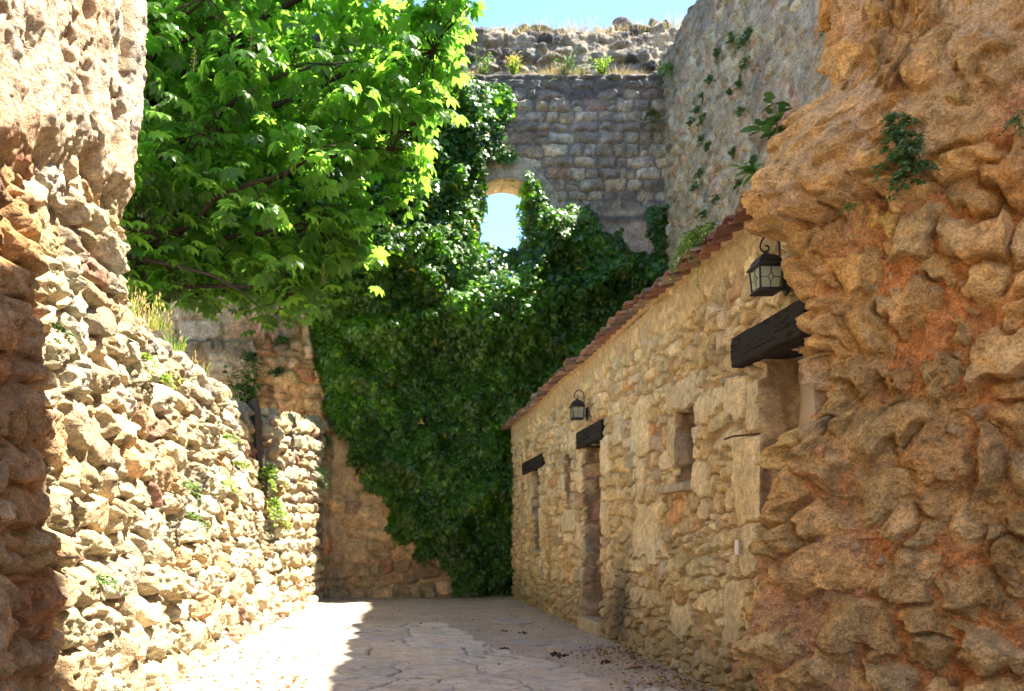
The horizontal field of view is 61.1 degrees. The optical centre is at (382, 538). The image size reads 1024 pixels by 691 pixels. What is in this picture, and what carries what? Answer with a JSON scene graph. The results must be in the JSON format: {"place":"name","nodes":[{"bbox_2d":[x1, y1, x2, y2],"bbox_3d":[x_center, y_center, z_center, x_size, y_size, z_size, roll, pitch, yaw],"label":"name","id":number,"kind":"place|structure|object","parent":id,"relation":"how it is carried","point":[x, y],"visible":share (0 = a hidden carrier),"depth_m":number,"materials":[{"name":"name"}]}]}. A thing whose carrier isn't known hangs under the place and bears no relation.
{"place":"outdoors","nodes":[
{"label":"outdoors","id":0,"kind":"place"},
{"bbox_2d":[153,596,714,690],"bbox_3d":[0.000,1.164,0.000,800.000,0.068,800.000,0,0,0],"label":"ground","id":1,"kind":"structure","parent":0,"point":[308,648],"depth_m":9.65,"materials":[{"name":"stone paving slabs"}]},
{"bbox_2d":[0,0,149,690],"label":"tall ruined wall","id":2,"kind":"structure","parent":1,"relation":"on","point":[73,75],"depth_m":5.07,"materials":[{"name":"stone"}]},
{"bbox_2d":[46,317,74,343],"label":"wall weed","id":3,"kind":"object","parent":2,"relation":"attached to","point":[60,329],"depth_m":4.76,"materials":[{"name":"green plant"}]},
{"bbox_2d":[91,572,128,598],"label":"wall weed","id":4,"kind":"object","parent":2,"relation":"attached to","point":[103,579],"depth_m":5.26,"materials":[{"name":"green plant"}]},
{"bbox_2d":[119,302,289,690],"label":"rubble wall","id":5,"kind":"structure","parent":1,"relation":"on","point":[199,595],"depth_m":7.97,"materials":[{"name":"stone"}]},
{"bbox_2d":[125,286,150,316],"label":"grass tuft","id":6,"kind":"object","parent":5,"relation":"on","point":[134,311],"visible":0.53,"depth_m":6.74,"materials":[{"name":"yellow plant"}]},
{"bbox_2d":[139,352,163,380],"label":"wall weed","id":7,"kind":"object","parent":5,"relation":"attached to","point":[149,358],"depth_m":6.51,"materials":[{"name":"green plant"}]},
{"bbox_2d":[133,291,174,330],"bbox_3d":[-1.977,-1.931,7.193,0.450,0.315,0.444,0,0,-26],"label":"grass tuft","id":8,"kind":"object","parent":5,"relation":"on","point":[151,323],"visible":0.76,"depth_m":7.16,"materials":[{"name":"yellow plant"}]},
{"bbox_2d":[158,372,182,391],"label":"wall weed","id":9,"kind":"object","parent":5,"relation":"attached to","point":[165,378],"depth_m":6.99,"materials":[{"name":"green plant"}]},
{"bbox_2d":[161,323,187,351],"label":"grass tuft","id":10,"kind":"object","parent":5,"relation":"on","point":[181,345],"visible":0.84,"depth_m":8.07,"materials":[{"name":"green plant"}]},
{"bbox_2d":[180,480,207,512],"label":"wall weed","id":11,"kind":"object","parent":5,"relation":"attached to","point":[190,486],"depth_m":7.43,"materials":[{"name":"green plant"}]},
{"bbox_2d":[189,350,212,373],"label":"grass tuft","id":12,"kind":"object","parent":5,"relation":"on","point":[207,370],"visible":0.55,"depth_m":9.23,"materials":[{"name":"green plant"}]},
{"bbox_2d":[184,510,218,537],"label":"wall weed","id":13,"kind":"object","parent":5,"relation":"attached to","point":[193,516],"depth_m":7.44,"materials":[{"name":"green plant"}]},
{"bbox_2d":[219,479,243,502],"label":"wall weed","id":14,"kind":"object","parent":5,"relation":"attached to","point":[226,483],"depth_m":9.09,"materials":[{"name":"green plant"}]},
{"bbox_2d":[221,432,242,443],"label":"wall weed","id":15,"kind":"object","parent":5,"relation":"attached to","point":[230,436],"depth_m":9.47,"materials":[{"name":"green plant"}]},
{"bbox_2d":[229,386,246,406],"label":"grass tuft","id":16,"kind":"object","parent":5,"relation":"on","point":[237,401],"visible":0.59,"depth_m":11.62,"materials":[{"name":"green plant"}]},
{"bbox_2d":[233,460,255,475],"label":"wall weed","id":17,"kind":"object","parent":5,"relation":"attached to","point":[237,462],"depth_m":10.12,"materials":[{"name":"green plant"}]},
{"bbox_2d":[249,398,270,497],"bbox_3d":[-1.786,-1.312,12.430,0.267,1.435,0.357,0,0,-20],"label":"timber post","id":18,"kind":"object","parent":5,"relation":"on","point":[256,417],"visible":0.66,"depth_m":12.30,"materials":[{"name":"brown wood"}]},
{"bbox_2d":[257,462,289,507],"bbox_3d":[-1.589,-0.721,12.261,0.486,0.806,0.379,0,0,-33],"label":"wall weed","id":19,"kind":"object","parent":5,"relation":"attached to","point":[268,470],"depth_m":12.25,"materials":[{"name":"green plant"}]},
{"bbox_2d":[264,496,292,535],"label":"wall weed","id":20,"kind":"object","parent":5,"relation":"attached to","point":[275,504],"depth_m":12.24,"materials":[{"name":"green plant"}]},
{"bbox_2d":[260,407,333,616],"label":"stub wall","id":21,"kind":"structure","parent":1,"relation":"on","point":[295,452],"depth_m":14.01,"materials":[{"name":"stone"}]},
{"bbox_2d":[222,358,262,406],"bbox_3d":[-2.246,-2.286,13.390,0.873,1.005,0.735,0,0,-33],"label":"shrub","id":22,"kind":"object","parent":21,"relation":"on","point":[250,391],"visible":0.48,"depth_m":13.33,"materials":[{"name":"green plant"}]},
{"bbox_2d":[279,411,303,421],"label":"grass tuft","id":23,"kind":"object","parent":21,"relation":"on","point":[301,418],"visible":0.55,"depth_m":13.55,"materials":[{"name":"beige plant"}]},
{"bbox_2d":[314,466,333,492],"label":"wall weed","id":24,"kind":"object","parent":21,"relation":"attached to","point":[318,468],"depth_m":15.83,"materials":[{"name":"green plant"}]},
{"bbox_2d":[323,433,332,452],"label":"wall weed","id":25,"kind":"object","parent":21,"relation":"attached to","point":[327,439],"depth_m":16.51,"materials":[{"name":"green plant"}]},
{"bbox_2d":[274,618,328,628],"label":"flat slab","id":26,"kind":"structure","parent":1,"relation":"on","point":[302,623],"depth_m":11.62,"materials":[{"name":"stone"}]},
{"bbox_2d":[119,0,487,337],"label":"chestnut tree","id":27,"kind":"object","parent":1,"relation":"on","point":[200,54],"visible":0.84,"depth_m":12.07,"materials":[{"name":"green plant"}]},
{"bbox_2d":[120,15,678,597],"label":"castle back wall","id":28,"kind":"structure","parent":1,"relation":"on","point":[582,141],"depth_m":17.28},
{"bbox_2d":[232,350,258,378],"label":"wall plant","id":29,"kind":"object","parent":28,"relation":"attached to","point":[249,356],"depth_m":16.81,"materials":[{"name":"green plant"}]},
{"bbox_2d":[266,366,284,377],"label":"wall plant","id":30,"kind":"object","parent":28,"relation":"attached to","point":[277,371],"depth_m":16.86,"materials":[{"name":"green plant"}]},
{"bbox_2d":[272,335,290,350],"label":"wall plant","id":31,"kind":"object","parent":28,"relation":"attached to","point":[281,339],"depth_m":16.84,"materials":[{"name":"green plant"}]},
{"bbox_2d":[217,68,669,597],"bbox_3d":[1.397,-4.137,16.750,9.445,10.864,2.087,0,0,-6],"label":"ivy plant","id":32,"kind":"object","parent":28,"relation":"attached to","point":[457,414],"visible":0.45,"depth_m":16.73,"materials":[{"name":"green plant"}]},
{"bbox_2d":[456,0,469,21],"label":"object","id":33,"kind":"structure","parent":28,"relation":"on","point":[465,14],"depth_m":18.27,"materials":[{"name":"plant"}]},
{"bbox_2d":[473,47,495,74],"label":"shrub","id":34,"kind":"object","parent":28,"relation":"on","point":[483,69],"visible":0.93,"depth_m":17.41,"materials":[{"name":"green plant"}]},
{"bbox_2d":[351,16,649,74],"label":"dry grass","id":35,"kind":"structure","parent":28,"relation":"on","point":[541,70],"depth_m":17.95,"materials":[{"name":"beige plant"}]},
{"bbox_2d":[505,52,522,74],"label":"flowering bush","id":36,"kind":"object","parent":28,"relation":"on","point":[512,67],"visible":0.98,"depth_m":17.38,"materials":[{"name":"yellow plant"}]},
{"bbox_2d":[517,23,528,31],"bbox_3d":[3.010,-10.868,18.314,0.316,0.243,0.324,0,0,44],"label":"boulder","id":37,"kind":"object","parent":28,"relation":"on","point":[523,26],"visible":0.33,"depth_m":18.18,"materials":[{"name":"beige stone"}]},
{"bbox_2d":[524,20,548,30],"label":"grass tuft","id":38,"kind":"object","parent":28,"relation":"on","point":[535,26],"visible":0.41,"depth_m":18.07,"materials":[{"name":"beige plant"}]},
{"bbox_2d":[528,24,552,31],"bbox_3d":[3.332,-10.859,18.280,0.695,0.222,0.415,0,0,0],"label":"boulder","id":39,"kind":"object","parent":28,"relation":"on","point":[546,27],"visible":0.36,"depth_m":18.12,"materials":[{"name":"beige stone"}]},
{"bbox_2d":[544,61,572,74],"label":"grass tuft","id":40,"kind":"object","parent":28,"relation":"on","point":[553,71],"visible":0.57,"depth_m":17.26,"materials":[{"name":"beige plant"}]},
{"bbox_2d":[552,27,565,34],"bbox_3d":[3.769,-10.840,18.319,0.373,0.186,0.305,0,0,0],"label":"boulder","id":41,"kind":"object","parent":28,"relation":"on","point":[558,29],"visible":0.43,"depth_m":18.18,"materials":[{"name":"beige stone"}]},
{"bbox_2d":[548,47,589,81],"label":"shrub","id":42,"kind":"object","parent":28,"relation":"on","point":[567,62],"visible":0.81,"depth_m":17.31,"materials":[{"name":"green plant"}]},
{"bbox_2d":[561,12,591,33],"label":"grass tuft","id":43,"kind":"object","parent":28,"relation":"on","point":[573,27],"visible":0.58,"depth_m":18.10,"materials":[{"name":"beige plant"}]},
{"bbox_2d":[570,64,596,74],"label":"grass tuft","id":44,"kind":"object","parent":28,"relation":"on","point":[585,70],"visible":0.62,"depth_m":17.27,"materials":[{"name":"beige plant"}]},
{"bbox_2d":[590,53,612,74],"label":"shrub","id":45,"kind":"object","parent":28,"relation":"on","point":[601,70],"visible":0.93,"depth_m":17.36,"materials":[{"name":"green plant"}]},
{"bbox_2d":[604,62,632,75],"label":"grass tuft","id":46,"kind":"object","parent":28,"relation":"on","point":[621,73],"visible":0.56,"depth_m":17.29,"materials":[{"name":"beige plant"}]},
{"bbox_2d":[612,16,633,30],"bbox_3d":[5.144,-10.941,18.282,0.365,0.389,0.442,0,0,-42],"label":"boulder","id":47,"kind":"object","parent":28,"relation":"on","point":[624,20],"visible":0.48,"depth_m":18.14,"materials":[{"name":"grey stone"}]},
{"bbox_2d":[626,24,651,32],"bbox_3d":[5.420,-10.841,18.284,0.740,0.230,0.423,0,0,0],"label":"boulder","id":48,"kind":"object","parent":28,"relation":"on","point":[631,27],"visible":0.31,"depth_m":18.12,"materials":[{"name":"beige stone"}]},
{"bbox_2d":[632,15,655,32],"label":"grass tuft","id":49,"kind":"object","parent":28,"relation":"on","point":[645,26],"visible":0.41,"depth_m":18.06,"materials":[{"name":"beige plant"}]},
{"bbox_2d":[648,18,658,25],"bbox_3d":[5.795,-10.949,18.294,0.269,0.442,0.236,0,0,-40],"label":"boulder","id":50,"kind":"object","parent":28,"relation":"on","point":[651,20],"visible":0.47,"depth_m":18.20,"materials":[{"name":"grey stone"}]},
{"bbox_2d":[663,19,670,28],"bbox_3d":[6.071,-10.980,18.291,0.188,0.285,0.191,0,0,-35],"label":"boulder","id":51,"kind":"object","parent":28,"relation":"on","point":[667,21],"visible":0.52,"depth_m":18.21,"materials":[{"name":"beige stone"}]},
{"bbox_2d":[663,11,683,28],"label":"grass tuft","id":52,"kind":"object","parent":28,"relation":"on","point":[678,25],"visible":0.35,"depth_m":18.10,"materials":[{"name":"beige plant"}]},
{"bbox_2d":[155,596,710,690],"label":"leaf litter","id":53,"kind":"object","parent":1,"relation":"on","point":[694,684],"visible":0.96,"depth_m":7.51,"materials":[{"name":"brown plant"}]},
{"bbox_2d":[491,617,536,625],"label":"flat slab","id":54,"kind":"structure","parent":1,"relation":"on","point":[516,621],"depth_m":11.85,"materials":[{"name":"stone"}]},
{"bbox_2d":[500,640,573,645],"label":"flat slab","id":55,"kind":"structure","parent":1,"relation":"on","point":[528,642],"depth_m":9.46,"materials":[{"name":"stone"}]},
{"bbox_2d":[550,651,568,656],"bbox_3d":[1.766,1.161,8.541,0.188,0.059,0.198,0,0,0],"label":"earth clod","id":56,"kind":"object","parent":1,"relation":"on","point":[554,653],"visible":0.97,"depth_m":8.51,"materials":[{"name":"soil"}]},
{"bbox_2d":[548,644,611,651],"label":"flat slab","id":57,"kind":"structure","parent":1,"relation":"on","point":[565,647],"depth_m":8.96,"materials":[{"name":"stone"}]},
{"bbox_2d":[629,664,639,667],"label":"brown stone","id":58,"kind":"object","parent":1,"relation":"on","point":[634,665],"visible":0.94,"depth_m":7.56,"materials":[{"name":"brown stone"}]},
{"bbox_2d":[501,190,827,690],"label":"stone outbuilding","id":59,"kind":"structure","parent":1,"relation":"on","point":[639,498],"depth_m":7.49,"materials":[{"name":"limestone"},{"name":"terracotta"},{"name":"dark stained wood"}]},
{"bbox_2d":[568,390,588,420],"bbox_3d":[2.394,-1.627,10.420,0.224,0.385,0.177,0,0,0],"label":"wall lantern","id":60,"kind":"object","parent":59,"relation":"attached to","point":[577,403],"depth_m":10.39,"materials":[{"name":"black metal"}]},
{"bbox_2d":[668,219,718,287],"bbox_3d":[2.355,-2.169,6.571,0.341,0.514,0.822,0,0,0],"label":"plant","id":61,"kind":"object","parent":59,"relation":"on","point":[694,237],"visible":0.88,"depth_m":6.48,"materials":[{"name":"green plant"}]},
{"bbox_2d":[735,540,738,554],"bbox_3d":[2.482,0.060,5.990,0.017,0.105,0.050,0,0,0],"label":"cover plate","id":62,"kind":"object","parent":59,"relation":"attached to","point":[736,547],"visible":1,"depth_m":5.97,"materials":[{"name":"white plastic"}]},
{"bbox_2d":[724,433,759,439],"bbox_3d":[2.471,-0.710,5.929,0.070,0.017,0.311,0,0,-24],"label":"iron pin","id":63,"kind":"object","parent":59,"relation":"attached to","point":[741,435],"visible":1,"depth_m":5.88,"materials":[{"name":"metal"}]},
{"bbox_2d":[746,237,789,295],"bbox_3d":[2.394,-1.692,5.280,0.224,0.385,0.177,0,0,0],"label":"wall lantern","id":64,"kind":"object","parent":59,"relation":"attached to","point":[766,262],"depth_m":5.26,"materials":[{"name":"black metal"}]},
{"bbox_2d":[798,358,815,426],"bbox_3d":[2.810,-0.030,5.340,0.040,2.460,0.860,0,0,0],"label":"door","id":65,"kind":"structure","parent":59,"relation":"in","point":[807,404],"depth_m":5.63,"materials":[{"name":"brown paint"}]},
{"bbox_2d":[658,0,830,269],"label":"tall castle wall","id":66,"kind":"structure","parent":1,"relation":"on","point":[784,49],"depth_m":14.19,"materials":[{"name":"grey stone"}]},
{"bbox_2d":[639,108,667,129],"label":"shrub","id":67,"kind":"object","parent":66,"relation":"attached to","point":[655,113],"visible":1,"depth_m":16.98,"materials":[{"name":"green plant"}]},
{"bbox_2d":[656,61,673,81],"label":"shrub","id":68,"kind":"object","parent":66,"relation":"attached to","point":[668,67],"visible":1,"depth_m":16.78,"materials":[{"name":"green plant"}]},
{"bbox_2d":[685,116,695,129],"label":"wall tuft","id":69,"kind":"object","parent":66,"relation":"attached to","point":[691,120],"visible":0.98,"depth_m":15.63,"materials":[{"name":"green plant"}]},
{"bbox_2d":[687,181,698,191],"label":"wall tuft","id":70,"kind":"object","parent":66,"relation":"attached to","point":[694,187],"visible":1,"depth_m":15.44,"materials":[{"name":"green plant"}]},
{"bbox_2d":[689,105,700,113],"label":"wall tuft","id":71,"kind":"object","parent":66,"relation":"attached to","point":[696,110],"visible":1,"depth_m":15.31,"materials":[{"name":"green plant"}]},
{"bbox_2d":[692,167,702,186],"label":"wall tuft","id":72,"kind":"object","parent":66,"relation":"attached to","point":[699,171],"visible":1,"depth_m":15.19,"materials":[{"name":"green plant"}]},
{"bbox_2d":[696,134,704,150],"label":"wall tuft","id":73,"kind":"object","parent":66,"relation":"attached to","point":[701,138],"visible":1,"depth_m":15.11,"materials":[{"name":"green plant"}]},
{"bbox_2d":[697,92,703,103],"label":"wall tuft","id":74,"kind":"object","parent":66,"relation":"attached to","point":[701,95],"visible":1,"depth_m":15.06,"materials":[{"name":"green plant"}]},
{"bbox_2d":[696,113,705,126],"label":"wall tuft","id":75,"kind":"object","parent":66,"relation":"attached to","point":[700,119],"visible":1,"depth_m":15.07,"materials":[{"name":"green plant"}]},
{"bbox_2d":[697,209,707,220],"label":"wall tuft","id":76,"kind":"object","parent":66,"relation":"attached to","point":[703,214],"visible":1,"depth_m":15.00,"materials":[{"name":"green plant"}]},
{"bbox_2d":[703,142,710,151],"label":"wall tuft","id":77,"kind":"object","parent":66,"relation":"attached to","point":[705,147],"visible":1,"depth_m":14.90,"materials":[{"name":"green plant"}]},
{"bbox_2d":[703,73,715,86],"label":"wall tuft","id":78,"kind":"object","parent":66,"relation":"attached to","point":[709,78],"visible":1,"depth_m":14.74,"materials":[{"name":"green plant"}]},
{"bbox_2d":[709,194,718,205],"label":"wall tuft","id":79,"kind":"object","parent":66,"relation":"attached to","point":[716,197],"visible":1,"depth_m":14.49,"materials":[{"name":"green plant"}]},
{"bbox_2d":[712,48,720,62],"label":"wall tuft","id":80,"kind":"object","parent":66,"relation":"attached to","point":[716,52],"visible":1,"depth_m":14.42,"materials":[{"name":"green plant"}]},
{"bbox_2d":[725,87,731,95],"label":"wall tuft","id":81,"kind":"object","parent":66,"relation":"attached to","point":[728,91],"visible":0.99,"depth_m":13.89,"materials":[{"name":"green plant"}]},
{"bbox_2d":[724,31,733,43],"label":"wall tuft","id":82,"kind":"object","parent":66,"relation":"attached to","point":[730,37],"visible":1,"depth_m":13.83,"materials":[{"name":"green plant"}]},
{"bbox_2d":[728,146,735,160],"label":"wall tuft","id":83,"kind":"object","parent":66,"relation":"attached to","point":[731,153],"visible":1,"depth_m":13.81,"materials":[{"name":"green plant"}]},
{"bbox_2d":[731,74,741,92],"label":"wall tuft","id":84,"kind":"object","parent":66,"relation":"attached to","point":[737,84],"visible":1,"depth_m":13.54,"materials":[{"name":"green plant"}]},
{"bbox_2d":[732,179,740,189],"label":"wall tuft","id":85,"kind":"object","parent":66,"relation":"attached to","point":[737,183],"visible":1,"depth_m":13.59,"materials":[{"name":"green plant"}]},
{"bbox_2d":[727,32,746,57],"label":"wall tuft","id":86,"kind":"object","parent":66,"relation":"attached to","point":[740,41],"visible":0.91,"depth_m":13.41,"materials":[{"name":"green plant"}]},
{"bbox_2d":[735,106,744,117],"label":"wall tuft","id":87,"kind":"object","parent":66,"relation":"attached to","point":[740,110],"visible":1,"depth_m":13.46,"materials":[{"name":"green plant"}]},
{"bbox_2d":[738,55,749,73],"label":"wall tuft","id":88,"kind":"object","parent":66,"relation":"attached to","point":[741,67],"visible":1,"depth_m":13.30,"materials":[{"name":"green plant"}]},
{"bbox_2d":[742,26,752,40],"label":"wall tuft","id":89,"kind":"object","parent":66,"relation":"attached to","point":[747,33],"visible":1,"depth_m":13.19,"materials":[{"name":"green plant"}]},
{"bbox_2d":[749,154,755,164],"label":"wall tuft","id":90,"kind":"object","parent":66,"relation":"attached to","point":[752,158],"visible":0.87,"depth_m":13.03,"materials":[{"name":"green plant"}]},
{"bbox_2d":[730,0,1023,690],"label":"ragged foreground wall","id":91,"kind":"structure","parent":1,"relation":"on","point":[886,550],"depth_m":4.38,"materials":[{"name":"limestone"},{"name":"rough stone"}]},
{"bbox_2d":[728,159,763,186],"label":"leafy plant","id":92,"kind":"object","parent":91,"relation":"on","point":[752,169],"visible":0.91,"depth_m":5.03,"materials":[{"name":"green plant"}]},
{"bbox_2d":[740,91,792,141],"bbox_3d":[2.354,-2.465,4.988,0.518,0.269,0.225,0,0,31],"label":"leafy plant","id":93,"kind":"object","parent":91,"relation":"on","point":[767,124],"visible":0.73,"depth_m":5.01,"materials":[{"name":"green plant"}]},
{"bbox_2d":[837,203,858,214],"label":"wall plant","id":94,"kind":"object","parent":91,"relation":"attached to","point":[846,206],"depth_m":4.44,"materials":[{"name":"green plant"}]},
{"bbox_2d":[878,110,922,146],"bbox_3d":[2.573,-2.050,4.271,0.191,0.225,0.200,0,0,0],"label":"wall plant","id":95,"kind":"object","parent":91,"relation":"attached to","point":[890,118],"depth_m":4.25,"materials":[{"name":"green plant"}]},
{"bbox_2d":[869,122,941,203],"bbox_3d":[2.587,-1.873,4.227,0.225,0.403,0.282,0,0,-21],"label":"wall plant","id":96,"kind":"object","parent":91,"relation":"attached to","point":[902,146],"depth_m":4.22,"materials":[{"name":"green plant"}]},
{"bbox_2d":[998,110,1023,136],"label":"wall plant","id":97,"kind":"object","parent":91,"relation":"attached to","point":[1014,119],"depth_m":3.89,"materials":[{"name":"green plant"}]},
{"bbox_2d":[292,0,696,286],"label":"sky","id":98,"kind":"structure","parent":0,"point":[501,230],"materials":[{"name":"blue"}]},
{"bbox_2d":[312,622,681,690],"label":"path","id":99,"kind":"structure","parent":0,"point":[442,656],"depth_m":7.58,"materials":[{"name":"grey stone"}]}
]}

